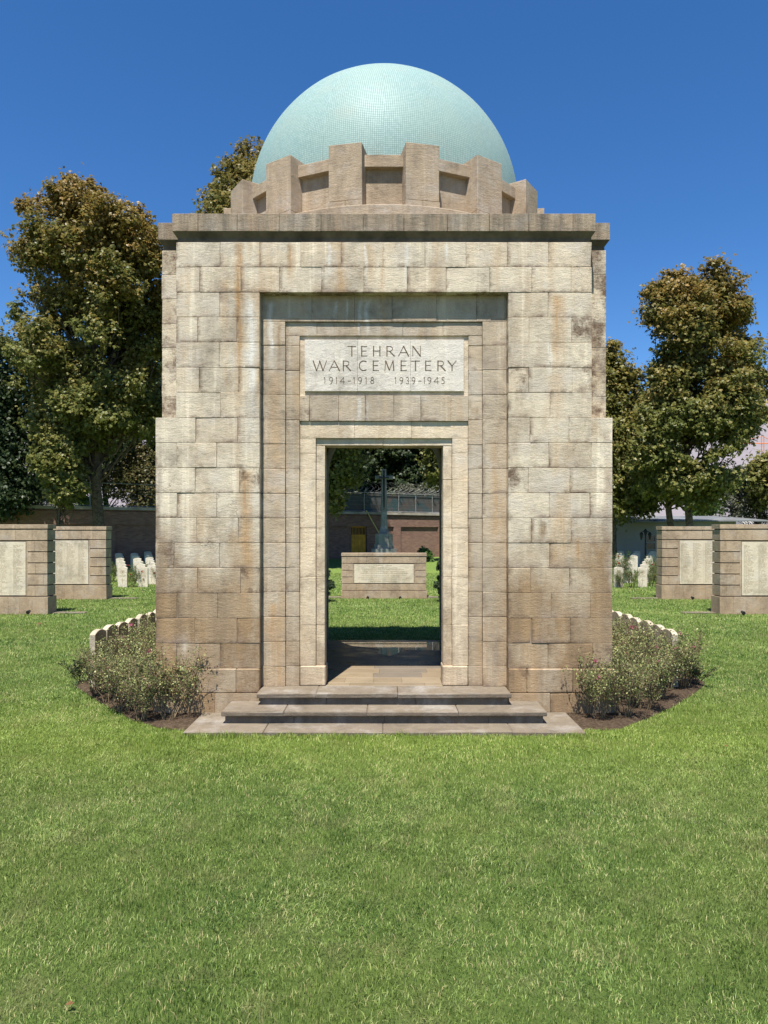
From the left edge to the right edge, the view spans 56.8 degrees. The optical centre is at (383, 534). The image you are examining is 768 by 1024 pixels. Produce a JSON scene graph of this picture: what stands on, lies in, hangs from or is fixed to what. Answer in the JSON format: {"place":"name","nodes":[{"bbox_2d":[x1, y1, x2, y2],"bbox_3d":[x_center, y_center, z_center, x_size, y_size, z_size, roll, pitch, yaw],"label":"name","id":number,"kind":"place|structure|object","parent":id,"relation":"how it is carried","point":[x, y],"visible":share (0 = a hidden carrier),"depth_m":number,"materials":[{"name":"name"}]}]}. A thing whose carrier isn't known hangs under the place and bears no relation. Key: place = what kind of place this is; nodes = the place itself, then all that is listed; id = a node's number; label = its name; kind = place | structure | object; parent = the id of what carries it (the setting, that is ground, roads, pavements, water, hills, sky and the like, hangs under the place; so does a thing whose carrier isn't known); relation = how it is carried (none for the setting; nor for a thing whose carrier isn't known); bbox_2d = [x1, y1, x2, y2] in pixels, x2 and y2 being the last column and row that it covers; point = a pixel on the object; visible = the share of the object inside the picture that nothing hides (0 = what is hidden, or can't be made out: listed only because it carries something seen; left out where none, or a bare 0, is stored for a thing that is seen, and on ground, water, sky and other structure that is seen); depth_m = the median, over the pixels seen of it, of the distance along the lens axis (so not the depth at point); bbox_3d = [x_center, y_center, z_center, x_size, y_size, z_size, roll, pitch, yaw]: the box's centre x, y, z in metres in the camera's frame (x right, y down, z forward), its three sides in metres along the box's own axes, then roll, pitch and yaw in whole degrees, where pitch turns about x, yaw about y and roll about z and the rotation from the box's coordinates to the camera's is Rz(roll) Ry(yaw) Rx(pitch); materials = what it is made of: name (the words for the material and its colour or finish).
{"place":"outdoors","nodes":[
{"label":"outdoors","id":0,"kind":"place"},
{"bbox_2d":[0,557,767,1023],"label":"lawn","id":1,"kind":"structure","parent":0,"point":[258,883],"depth_m":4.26,"materials":[{"name":"green plant"}]},
{"bbox_2d":[0,332,45,523],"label":"evergreen tree","id":2,"kind":"object","parent":1,"relation":"on","point":[18,485],"visible":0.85,"depth_m":34.08,"materials":[{"name":"green plant"}]},
{"bbox_2d":[0,524,56,614],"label":"memorial wall","id":3,"kind":"structure","parent":1,"relation":"on","point":[27,567],"depth_m":18.76,"materials":[{"name":"stone"}]},
{"bbox_2d":[21,467,44,503],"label":"shrub","id":4,"kind":"object","parent":1,"relation":"on","point":[35,493],"depth_m":37.76,"materials":[{"name":"green plant"}]},
{"bbox_2d":[25,419,93,525],"bbox_3d":[-14.817,-1.675,32.457,2.868,7.362,2.707,0,0,0],"label":"plane tree","id":5,"kind":"object","parent":1,"relation":"on","point":[61,470],"visible":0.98,"depth_m":31.94,"materials":[{"name":"green plant"}]},
{"bbox_2d":[51,612,88,613],"bbox_3d":[-8.428,2.096,19.070,0.876,0.048,0.300,0,0,0],"label":"paving strip","id":6,"kind":"object","parent":1,"relation":"on","point":[70,612],"visible":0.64,"depth_m":18.98,"materials":[{"name":"stone"}]},
{"bbox_2d":[0,162,163,525],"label":"plane tree","id":7,"kind":"object","parent":1,"relation":"on","point":[91,240],"visible":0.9,"depth_m":32.55,"materials":[{"name":"green plant"}]},
{"bbox_2d":[53,526,111,599],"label":"memorial wall","id":8,"kind":"structure","parent":1,"relation":"on","point":[82,562],"depth_m":23.10,"materials":[{"name":"stone"}]},
{"bbox_2d":[54,494,114,506],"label":"shrub","id":9,"kind":"object","parent":1,"relation":"on","point":[85,501],"visible":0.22,"depth_m":45.73,"materials":[{"name":"green plant"}]},
{"bbox_2d":[13,356,159,506],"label":"evergreen tree","id":10,"kind":"object","parent":1,"relation":"on","point":[103,485],"visible":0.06,"depth_m":45.77,"materials":[{"name":"green plant"}]},
{"bbox_2d":[90,629,105,686],"bbox_3d":[-3.961,1.761,9.840,0.079,0.910,0.380,0,0,1],"label":"headstone","id":11,"kind":"object","parent":1,"relation":"on","point":[97,634],"visible":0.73,"depth_m":9.73,"materials":[{"name":"stone"}]},
{"bbox_2d":[103,624,117,677],"bbox_3d":[-3.962,1.752,10.277,0.079,0.910,0.380,0,0,2],"label":"headstone","id":12,"kind":"object","parent":1,"relation":"on","point":[109,632],"visible":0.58,"depth_m":10.22,"materials":[{"name":"stone"}]},
{"bbox_2d":[111,561,123,580],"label":"rose bush","id":13,"kind":"object","parent":1,"relation":"on","point":[114,570],"visible":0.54,"depth_m":30.12,"materials":[{"name":"green plant"}]},
{"bbox_2d":[115,622,127,657],"bbox_3d":[-3.965,1.767,10.714,0.079,0.910,0.380,-1,0,1],"label":"headstone","id":14,"kind":"object","parent":1,"relation":"on","point":[120,625],"visible":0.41,"depth_m":10.67,"materials":[{"name":"stone"}]},
{"bbox_2d":[117,564,126,581],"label":"headstone","id":15,"kind":"object","parent":1,"relation":"on","point":[121,565],"visible":0.37,"depth_m":29.65,"materials":[{"name":"stone"}]},
{"bbox_2d":[118,567,127,586],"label":"headstone","id":16,"kind":"object","parent":1,"relation":"on","point":[122,577],"visible":0.94,"depth_m":27.86,"materials":[{"name":"stone"}]},
{"bbox_2d":[109,597,138,598],"bbox_3d":[-8.578,2.096,23.410,0.876,0.048,0.300,0,0,0],"label":"paving strip","id":17,"kind":"object","parent":1,"relation":"on","point":[124,597],"visible":0.71,"depth_m":23.53,"materials":[{"name":"stone"}]},
{"bbox_2d":[102,438,155,507],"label":"plane tree","id":18,"kind":"object","parent":1,"relation":"on","point":[138,473],"visible":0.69,"depth_m":45.13,"materials":[{"name":"green plant"}]},
{"bbox_2d":[125,618,137,658],"bbox_3d":[-3.967,1.761,11.151,0.079,0.910,0.380,-1,0,0],"label":"headstone","id":19,"kind":"object","parent":1,"relation":"on","point":[130,620],"visible":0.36,"depth_m":11.12,"materials":[{"name":"stone"}]},
{"bbox_2d":[127,567,141,586],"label":"rose bush","id":20,"kind":"object","parent":1,"relation":"on","point":[132,577],"visible":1,"depth_m":27.88,"materials":[{"name":"green plant"}]},
{"bbox_2d":[133,558,141,574],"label":"headstone","id":21,"kind":"object","parent":1,"relation":"on","point":[137,559],"visible":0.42,"depth_m":33.17,"materials":[{"name":"stone"}]},
{"bbox_2d":[77,667,200,729],"bbox_3d":[-3.333,2.075,11.107,2.114,0.041,7.146,0,0,-4],"label":"soil bed","id":22,"kind":"object","parent":1,"relation":"on","point":[180,721],"visible":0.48,"depth_m":8.19,"materials":[{"name":"brown soil"}]},
{"bbox_2d":[58,658,88,683],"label":"rose bush","id":23,"kind":"object","parent":22,"relation":"on","point":[74,667],"visible":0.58,"depth_m":9.93,"materials":[{"name":"green plant"}]},
{"bbox_2d":[68,641,115,696],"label":"rose bush","id":24,"kind":"object","parent":22,"relation":"on","point":[86,671],"visible":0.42,"depth_m":9.09,"materials":[{"name":"green plant"}]},
{"bbox_2d":[72,635,150,703],"bbox_3d":[-3.361,1.677,8.815,0.997,0.833,0.590,0,0,16],"label":"rose bush","id":25,"kind":"object","parent":22,"relation":"on","point":[104,667],"visible":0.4,"depth_m":8.81,"materials":[{"name":"green plant"}]},
{"bbox_2d":[87,647,155,713],"bbox_3d":[-3.085,1.707,8.283,0.820,0.772,0.722,0,0,27],"label":"rose bush","id":26,"kind":"object","parent":22,"relation":"on","point":[109,673],"visible":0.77,"depth_m":8.27,"materials":[{"name":"green plant"}]},
{"bbox_2d":[97,619,155,682],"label":"rose bush","id":27,"kind":"object","parent":22,"relation":"on","point":[117,648],"visible":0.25,"depth_m":9.98,"materials":[{"name":"green plant"}]},
{"bbox_2d":[108,625,155,690],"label":"rose bush","id":28,"kind":"object","parent":22,"relation":"on","point":[134,641],"visible":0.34,"depth_m":9.23,"materials":[{"name":"green plant"}]},
{"bbox_2d":[127,615,155,655],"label":"rose bush","id":29,"kind":"object","parent":22,"relation":"on","point":[141,628],"visible":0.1,"depth_m":10.45,"materials":[{"name":"green plant"}]},
{"bbox_2d":[121,642,163,705],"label":"rose bush","id":30,"kind":"object","parent":22,"relation":"on","point":[140,650],"visible":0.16,"depth_m":8.54,"materials":[{"name":"green plant"}]},
{"bbox_2d":[132,609,155,651],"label":"rose bush","id":31,"kind":"object","parent":22,"relation":"on","point":[145,628],"visible":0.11,"depth_m":11.05,"materials":[{"name":"green plant"}]},
{"bbox_2d":[117,658,172,721],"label":"rose bush","id":32,"kind":"object","parent":22,"relation":"on","point":[140,685],"visible":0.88,"depth_m":7.93,"materials":[{"name":"green plant"}]},
{"bbox_2d":[121,641,215,719],"bbox_3d":[-2.406,1.655,8.054,1.068,0.880,0.632,0,0,-19],"label":"rose bush","id":33,"kind":"object","parent":22,"relation":"on","point":[181,686],"visible":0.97,"depth_m":8.04,"materials":[{"name":"green plant"}]},
{"bbox_2d":[127,561,151,574],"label":"rose bush","id":34,"kind":"object","parent":1,"relation":"on","point":[132,566],"visible":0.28,"depth_m":30.24,"materials":[{"name":"green plant"}]},
{"bbox_2d":[136,564,145,582],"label":"headstone","id":35,"kind":"object","parent":1,"relation":"on","point":[140,565],"visible":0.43,"depth_m":29.64,"materials":[{"name":"stone"}]},
{"bbox_2d":[136,614,146,655],"bbox_3d":[-3.960,1.747,11.588,0.079,0.910,0.380,0,0,-1],"label":"headstone","id":36,"kind":"object","parent":1,"relation":"on","point":[138,616],"visible":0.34,"depth_m":11.50,"materials":[{"name":"stone"}]},
{"bbox_2d":[138,567,147,586],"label":"headstone","id":37,"kind":"object","parent":1,"relation":"on","point":[143,581],"visible":0.94,"depth_m":27.86,"materials":[{"name":"stone"}]},
{"bbox_2d":[146,612,154,657],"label":"headstone","id":38,"kind":"object","parent":1,"relation":"on","point":[151,614],"visible":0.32,"depth_m":11.99,"materials":[{"name":"stone"}]},
{"bbox_2d":[147,565,155,583],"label":"headstone","id":39,"kind":"object","parent":1,"relation":"on","point":[151,579],"visible":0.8,"depth_m":29.06,"materials":[{"name":"stone"}]},
{"bbox_2d":[149,334,161,468],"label":"evergreen tree","id":40,"kind":"object","parent":1,"relation":"on","point":[160,365],"visible":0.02,"depth_m":48.51,"materials":[{"name":"green plant"}]},
{"bbox_2d":[0,505,438,566],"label":"brick wall","id":41,"kind":"structure","parent":1,"relation":"on","point":[133,530],"depth_m":44.38,"materials":[{"name":"brick"}]},
{"bbox_2d":[23,481,438,512],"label":"wire fence","id":42,"kind":"object","parent":41,"relation":"on","point":[364,502],"visible":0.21,"depth_m":46.94,"materials":[{"name":"metal"}]},
{"bbox_2d":[189,135,379,520],"bbox_3d":[-4.471,-9.467,37.191,12.168,22.678,11.206,0,0,-10],"label":"plane tree","id":43,"kind":"object","parent":1,"relation":"on","point":[217,200],"visible":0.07,"depth_m":35.98,"materials":[{"name":"green plant"}]},
{"bbox_2d":[329,570,334,595],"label":"clipped shrub","id":44,"kind":"object","parent":1,"relation":"on","point":[331,584],"visible":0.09,"depth_m":22.15,"materials":[{"name":"green plant"}]},
{"bbox_2d":[344,448,382,511],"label":"evergreen tree","id":45,"kind":"object","parent":1,"relation":"on","point":[369,465],"visible":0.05,"depth_m":52.00,"materials":[{"name":"green plant"}]},
{"bbox_2d":[358,449,403,512],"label":"evergreen tree","id":46,"kind":"object","parent":1,"relation":"on","point":[376,484],"visible":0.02,"depth_m":54.85,"materials":[{"name":"green plant"}]},
{"bbox_2d":[371,469,395,552],"bbox_3d":[0.000,-1.041,38.000,1.769,4.935,1.769,0,0,0],"label":"stone cross","id":47,"kind":"object","parent":1,"relation":"on","point":[383,541],"visible":0.89,"depth_m":37.79,"materials":[{"name":"grey stone"}]},
{"bbox_2d":[329,596,437,597],"bbox_3d":[0.000,2.095,23.750,4.600,0.050,0.400,0,0,0],"label":"paving strip","id":48,"kind":"object","parent":1,"relation":"on","point":[340,596],"depth_m":23.72,"materials":[{"name":"stone"}]},
{"bbox_2d":[341,553,426,598],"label":"dedication wall","id":49,"kind":"structure","parent":1,"relation":"on","point":[384,575],"depth_m":23.40,"materials":[{"name":"stone"}]},
{"bbox_2d":[153,63,614,735],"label":"domed pavilion","id":50,"kind":"structure","parent":1,"relation":"on","point":[383,255],"depth_m":8.28,"materials":[{"name":"stone"}]},
{"bbox_2d":[342,642,441,655],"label":"puddle","id":51,"kind":"object","parent":50,"relation":"on","point":[389,648],"visible":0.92,"depth_m":11.61,"materials":[{"name":"grey liquid"}]},
{"bbox_2d":[393,482,435,512],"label":"shrub","id":52,"kind":"object","parent":1,"relation":"on","point":[422,491],"visible":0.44,"depth_m":50.53,"materials":[{"name":"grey plant"}]},
{"bbox_2d":[413,448,438,490],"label":"plane tree","id":53,"kind":"object","parent":1,"relation":"on","point":[431,475],"visible":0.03,"depth_m":40.89,"materials":[{"name":"green plant"}]},
{"bbox_2d":[417,546,434,561],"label":"shrub","id":54,"kind":"object","parent":1,"relation":"on","point":[429,558],"visible":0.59,"depth_m":41.25,"materials":[{"name":"green plant"}]},
{"bbox_2d":[433,560,438,597],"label":"clipped shrub","id":55,"kind":"object","parent":1,"relation":"on","point":[436,585],"visible":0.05,"depth_m":22.20,"materials":[{"name":"green plant"}]},
{"bbox_2d":[612,611,621,636],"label":"headstone","id":56,"kind":"object","parent":1,"relation":"on","point":[616,613],"visible":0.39,"depth_m":12.01,"materials":[{"name":"stone"}]},
{"bbox_2d":[614,567,623,587],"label":"headstone","id":57,"kind":"object","parent":1,"relation":"on","point":[621,569],"visible":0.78,"depth_m":27.76,"materials":[{"name":"stone"}]},
{"bbox_2d":[613,570,625,587],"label":"rose bush","id":58,"kind":"object","parent":1,"relation":"on","point":[616,575],"visible":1,"depth_m":27.53,"materials":[{"name":"green plant"}]},
{"bbox_2d":[612,550,632,576],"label":"rose bush","id":59,"kind":"object","parent":1,"relation":"on","point":[619,564],"visible":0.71,"depth_m":29.32,"materials":[{"name":"green plant"}]},
{"bbox_2d":[621,614,632,644],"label":"headstone","id":60,"kind":"object","parent":1,"relation":"on","point":[629,616],"visible":0.25,"depth_m":11.52,"materials":[{"name":"stone"}]},
{"bbox_2d":[624,564,631,582],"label":"headstone","id":61,"kind":"object","parent":1,"relation":"on","point":[630,570],"visible":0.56,"depth_m":29.56,"materials":[{"name":"stone"}]},
{"bbox_2d":[629,558,635,572],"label":"headstone","id":62,"kind":"object","parent":1,"relation":"on","point":[634,560],"visible":0.29,"depth_m":33.13,"materials":[{"name":"stone"}]},
{"bbox_2d":[623,568,642,587],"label":"rose bush","id":63,"kind":"object","parent":1,"relation":"on","point":[629,575],"visible":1,"depth_m":27.62,"materials":[{"name":"green plant"}]},
{"bbox_2d":[630,555,637,569],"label":"headstone","id":64,"kind":"object","parent":1,"relation":"on","point":[634,556],"visible":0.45,"depth_m":34.91,"materials":[{"name":"stone"}]},
{"bbox_2d":[605,337,663,562],"bbox_3d":[12.152,-4.392,37.973,6.437,12.361,5.152,0,0,0],"label":"plane tree","id":65,"kind":"object","parent":1,"relation":"on","point":[622,380],"visible":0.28,"depth_m":37.01,"materials":[{"name":"green plant"}]},
{"bbox_2d":[629,617,641,657],"bbox_3d":[3.956,1.751,11.151,0.079,0.910,0.380,-1,0,-1],"label":"headstone","id":66,"kind":"object","parent":1,"relation":"on","point":[634,619],"visible":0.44,"depth_m":11.10,"materials":[{"name":"stone"}]},
{"bbox_2d":[567,665,704,729],"bbox_3d":[3.332,2.077,11.113,2.568,0.039,6.990,0,0,0],"label":"soil bed","id":67,"kind":"object","parent":1,"relation":"on","point":[674,696],"visible":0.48,"depth_m":8.40,"materials":[{"name":"brown soil"}]},
{"bbox_2d":[561,646,632,718],"bbox_3d":[2.443,1.664,7.989,0.684,0.858,0.686,0,0,-24],"label":"rose bush","id":68,"kind":"object","parent":67,"relation":"on","point":[589,681],"visible":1,"depth_m":7.96,"materials":[{"name":"green plant"}]},
{"bbox_2d":[612,614,628,631],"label":"rose bush","id":69,"kind":"object","parent":67,"relation":"on","point":[620,622],"visible":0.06,"depth_m":11.38,"materials":[{"name":"green plant"}]},
{"bbox_2d":[612,617,636,634],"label":"rose bush","id":70,"kind":"object","parent":67,"relation":"on","point":[621,624],"visible":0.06,"depth_m":10.80,"materials":[{"name":"green plant"}]},
{"bbox_2d":[585,657,664,716],"bbox_3d":[2.702,1.733,8.111,0.553,0.715,0.936,0,0,-44],"label":"rose bush","id":71,"kind":"object","parent":67,"relation":"on","point":[631,687],"visible":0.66,"depth_m":8.02,"materials":[{"name":"green plant"}]},
{"bbox_2d":[612,642,648,693],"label":"rose bush","id":72,"kind":"object","parent":67,"relation":"on","point":[614,651],"visible":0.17,"depth_m":8.70,"materials":[{"name":"green plant"}]},
{"bbox_2d":[612,614,653,674],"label":"rose bush","id":73,"kind":"object","parent":67,"relation":"on","point":[620,630],"visible":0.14,"depth_m":10.29,"materials":[{"name":"green plant"}]},
{"bbox_2d":[612,620,657,686],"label":"rose bush","id":74,"kind":"object","parent":67,"relation":"on","point":[640,633],"visible":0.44,"depth_m":9.61,"materials":[{"name":"green plant"}]},
{"bbox_2d":[612,637,682,709],"bbox_3d":[3.121,1.664,8.454,0.802,0.863,0.785,0,0,11],"label":"rose bush","id":75,"kind":"object","parent":67,"relation":"on","point":[662,666],"visible":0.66,"depth_m":8.39,"materials":[{"name":"green plant"}]},
{"bbox_2d":[624,634,689,699],"bbox_3d":[3.466,1.658,8.913,0.720,0.871,0.723,0,0,-10],"label":"rose bush","id":76,"kind":"object","parent":67,"relation":"on","point":[678,653],"visible":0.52,"depth_m":8.88,"materials":[{"name":"green plant"}]},
{"bbox_2d":[630,623,701,689],"bbox_3d":[3.751,1.637,9.511,1.170,0.918,0.692,0,0,-32],"label":"rose bush","id":77,"kind":"object","parent":67,"relation":"on","point":[659,645],"visible":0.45,"depth_m":9.45,"materials":[{"name":"green plant"}]},
{"bbox_2d":[658,626,715,688],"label":"rose bush","id":78,"kind":"object","parent":67,"relation":"on","point":[698,650],"visible":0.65,"depth_m":9.52,"materials":[{"name":"green plant"}]},
{"bbox_2d":[682,663,717,683],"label":"rose bush","id":79,"kind":"object","parent":67,"relation":"on","point":[697,672],"visible":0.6,"depth_m":9.81,"materials":[{"name":"green plant"}]},
{"bbox_2d":[637,567,646,586],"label":"headstone","id":80,"kind":"object","parent":1,"relation":"on","point":[642,579],"visible":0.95,"depth_m":27.76,"materials":[{"name":"stone"}]},
{"bbox_2d":[640,564,648,582],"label":"headstone","id":81,"kind":"object","parent":1,"relation":"on","point":[644,565],"visible":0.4,"depth_m":29.52,"materials":[{"name":"stone"}]},
{"bbox_2d":[640,529,651,558],"bbox_3d":[13.625,0.683,37.000,0.640,2.033,0.173,0,0,0],"label":"lamp post","id":82,"kind":"object","parent":1,"relation":"on","point":[645,531],"visible":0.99,"depth_m":36.96,"materials":[{"name":"black metal"}]},
{"bbox_2d":[639,620,653,668],"bbox_3d":[3.965,1.745,10.714,0.079,0.910,0.380,1,0,-2],"label":"headstone","id":83,"kind":"object","parent":1,"relation":"on","point":[647,626],"visible":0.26,"depth_m":10.66,"materials":[{"name":"stone"}]},
{"bbox_2d":[642,555,657,580],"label":"rose bush","id":84,"kind":"object","parent":1,"relation":"on","point":[655,560],"visible":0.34,"depth_m":30.64,"materials":[{"name":"green plant"}]},
{"bbox_2d":[647,569,656,585],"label":"rose bush","id":85,"kind":"object","parent":1,"relation":"on","point":[650,578],"visible":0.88,"depth_m":28.15,"materials":[{"name":"green plant"}]},
{"bbox_2d":[648,561,656,583],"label":"rose bush","id":86,"kind":"object","parent":1,"relation":"on","point":[655,568],"visible":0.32,"depth_m":28.98,"materials":[{"name":"green plant"}]},
{"bbox_2d":[651,624,664,645],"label":"headstone","id":87,"kind":"object","parent":1,"relation":"on","point":[656,626],"visible":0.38,"depth_m":10.22,"materials":[{"name":"stone"}]},
{"bbox_2d":[661,629,677,686],"bbox_3d":[3.959,1.758,9.840,0.079,0.910,0.380,0,0,0],"label":"headstone","id":88,"kind":"object","parent":1,"relation":"on","point":[668,633],"visible":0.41,"depth_m":9.70,"materials":[{"name":"stone"}]},
{"bbox_2d":[656,526,713,599],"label":"memorial wall","id":89,"kind":"structure","parent":1,"relation":"on","point":[684,562],"depth_m":23.10,"materials":[{"name":"stone"}]},
{"bbox_2d":[615,248,767,525],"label":"plane tree","id":90,"kind":"object","parent":1,"relation":"on","point":[696,320],"visible":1,"depth_m":33.07,"materials":[{"name":"green plant"}]},
{"bbox_2d":[616,516,767,563],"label":"boundary wall","id":91,"kind":"structure","parent":1,"relation":"on","point":[630,541],"depth_m":40.00,"materials":[{"name":"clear paint"}]},
{"bbox_2d":[646,534,655,549],"bbox_3d":[15.000,0.420,39.985,0.571,0.901,0.070,0,0,0],"label":"window","id":92,"kind":"structure","parent":91,"relation":"in","point":[650,544],"depth_m":39.98,"materials":[{"name":"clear glass"}]},
{"bbox_2d":[681,612,716,613],"bbox_3d":[8.418,2.096,19.070,0.876,0.048,0.300,0,0,0],"label":"paving strip","id":93,"kind":"object","parent":1,"relation":"on","point":[699,612],"visible":0.57,"depth_m":18.98,"materials":[{"name":"stone"}]},
{"bbox_2d":[692,498,725,515],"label":"shrub","id":94,"kind":"object","parent":1,"relation":"on","point":[707,513],"visible":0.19,"depth_m":49.66,"materials":[{"name":"green plant"}]},
{"bbox_2d":[711,524,767,614],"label":"memorial wall","id":95,"kind":"structure","parent":1,"relation":"on","point":[740,567],"depth_m":18.76,"materials":[{"name":"stone"}]},
{"bbox_2d":[719,465,767,523],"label":"shrub","id":96,"kind":"object","parent":1,"relation":"on","point":[739,508],"visible":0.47,"depth_m":43.58,"materials":[{"name":"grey plant"}]},
{"bbox_2d":[735,449,767,513],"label":"plane tree","id":97,"kind":"object","parent":1,"relation":"on","point":[758,470],"visible":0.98,"depth_m":41.81,"materials":[{"name":"green plant"}]},
{"bbox_2d":[0,0,767,410],"label":"sky","id":98,"kind":"structure","parent":0,"point":[649,118],"materials":[{"name":"blue"}]},
{"bbox_2d":[24,399,767,516],"bbox_3d":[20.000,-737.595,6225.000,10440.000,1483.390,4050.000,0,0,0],"label":"hill","id":99,"kind":"structure","parent":0,"point":[737,459],"depth_m":5200.78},
{"bbox_2d":[372,448,438,512],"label":"evergreen tree","id":100,"kind":"object","parent":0,"point":[407,469],"visible":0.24,"depth_m":52.18,"materials":[{"name":"green plant"}]},
{"label":"ground","id":101,"kind":"structure","parent":0,"visible":0},
{"bbox_2d":[729,464,753,523],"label":"apartment block","id":102,"kind":"structure","parent":101,"relation":"on","point":[737,522],"depth_m":421.06,"materials":[{"name":"white"}]},
{"bbox_2d":[743,436,767,453],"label":"tower crane","id":103,"kind":"object","parent":101,"relation":"on","point":[761,443],"visible":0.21,"depth_m":599.79,"materials":[{"name":"orange paint"}]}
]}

